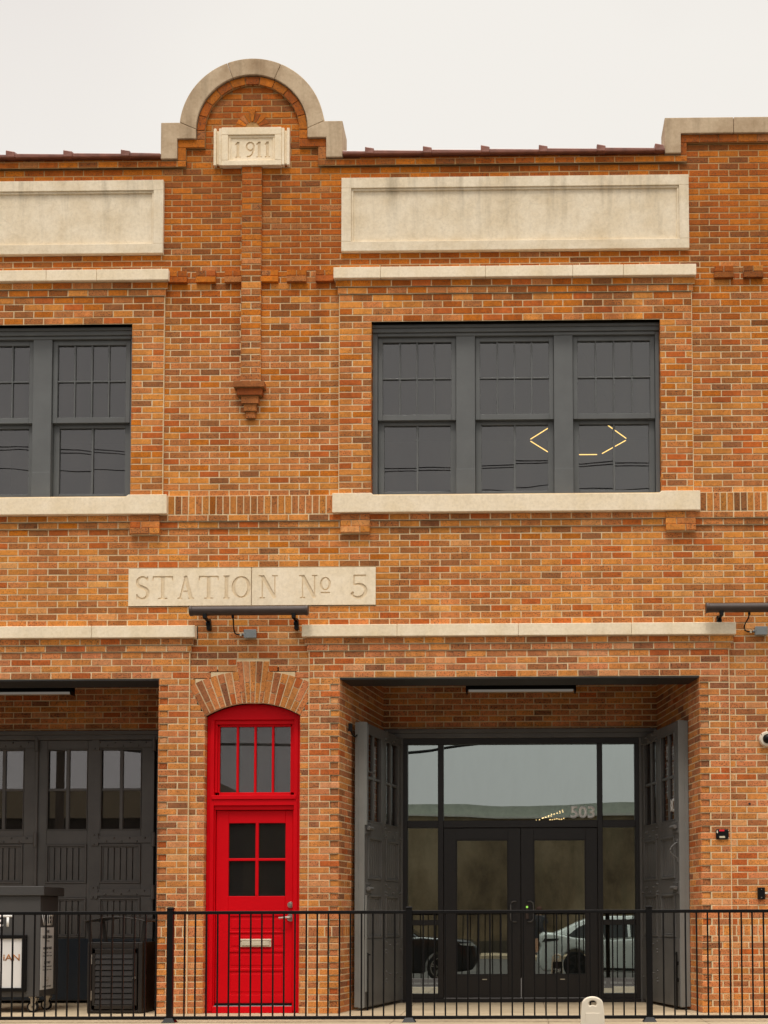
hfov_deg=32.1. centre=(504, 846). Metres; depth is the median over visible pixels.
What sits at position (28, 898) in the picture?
valet podium
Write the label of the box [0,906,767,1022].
guard railing
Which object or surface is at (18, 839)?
folding door
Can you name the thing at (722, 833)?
fire alarm box
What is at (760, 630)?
junction box
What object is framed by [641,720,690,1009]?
folding door
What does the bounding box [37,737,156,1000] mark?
folding door
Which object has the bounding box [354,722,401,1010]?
folding door
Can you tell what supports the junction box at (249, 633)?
attached to the fire station
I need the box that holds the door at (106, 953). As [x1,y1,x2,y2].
[92,949,137,1008]
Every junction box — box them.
[242,629,256,637]
[753,626,767,634]
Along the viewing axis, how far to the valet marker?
10.06 m
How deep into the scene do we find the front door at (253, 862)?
14.04 m
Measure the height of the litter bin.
1.019 m
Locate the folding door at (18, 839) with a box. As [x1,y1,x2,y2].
[0,737,38,1000]
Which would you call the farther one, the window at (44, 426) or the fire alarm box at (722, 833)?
the window at (44, 426)
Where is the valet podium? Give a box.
[0,886,63,1012]
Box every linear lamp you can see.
[0,688,74,695]
[466,685,575,693]
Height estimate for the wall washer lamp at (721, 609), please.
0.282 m
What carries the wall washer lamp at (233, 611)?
attached to the fire station
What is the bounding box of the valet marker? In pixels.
[580,996,604,1023]
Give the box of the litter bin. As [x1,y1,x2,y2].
[83,917,155,1013]
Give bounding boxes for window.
[0,327,131,496]
[372,322,659,493]
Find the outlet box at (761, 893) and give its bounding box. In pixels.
[757,887,767,898]
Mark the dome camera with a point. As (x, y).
(763, 738)
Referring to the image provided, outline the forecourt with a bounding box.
[0,1001,767,1023]
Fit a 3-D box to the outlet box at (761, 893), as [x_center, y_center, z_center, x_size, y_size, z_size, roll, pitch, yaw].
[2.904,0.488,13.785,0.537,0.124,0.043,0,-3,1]
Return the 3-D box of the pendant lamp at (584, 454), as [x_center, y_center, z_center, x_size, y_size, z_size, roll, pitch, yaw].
[1.035,-6.391,18.555,1.363,1.407,1.208,0,-3,1]
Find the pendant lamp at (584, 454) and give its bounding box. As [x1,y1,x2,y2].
[530,347,626,454]
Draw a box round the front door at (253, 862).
[205,704,299,1012]
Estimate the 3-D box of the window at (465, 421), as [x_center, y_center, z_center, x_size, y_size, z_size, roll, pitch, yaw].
[0.118,-4.666,14.251,3.085,1.900,0.185,0,-3,1]
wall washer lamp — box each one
[189,605,308,635]
[705,602,767,632]
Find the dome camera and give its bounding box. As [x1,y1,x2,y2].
[759,731,767,746]
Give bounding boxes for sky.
[0,0,767,154]
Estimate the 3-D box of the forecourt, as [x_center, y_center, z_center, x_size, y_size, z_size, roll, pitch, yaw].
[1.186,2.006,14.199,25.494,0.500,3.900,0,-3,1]
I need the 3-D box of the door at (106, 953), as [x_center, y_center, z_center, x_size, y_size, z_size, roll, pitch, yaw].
[-4.101,1.391,13.900,0.470,0.630,0.025,0,-3,1]
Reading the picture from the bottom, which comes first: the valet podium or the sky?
the valet podium
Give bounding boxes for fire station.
[0,59,767,1013]
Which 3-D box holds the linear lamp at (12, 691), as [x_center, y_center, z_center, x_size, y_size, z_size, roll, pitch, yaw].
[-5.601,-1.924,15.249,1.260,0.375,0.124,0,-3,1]
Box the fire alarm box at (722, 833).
[716,829,728,838]
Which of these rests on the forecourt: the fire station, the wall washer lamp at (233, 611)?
the fire station
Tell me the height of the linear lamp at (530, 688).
0.375 m

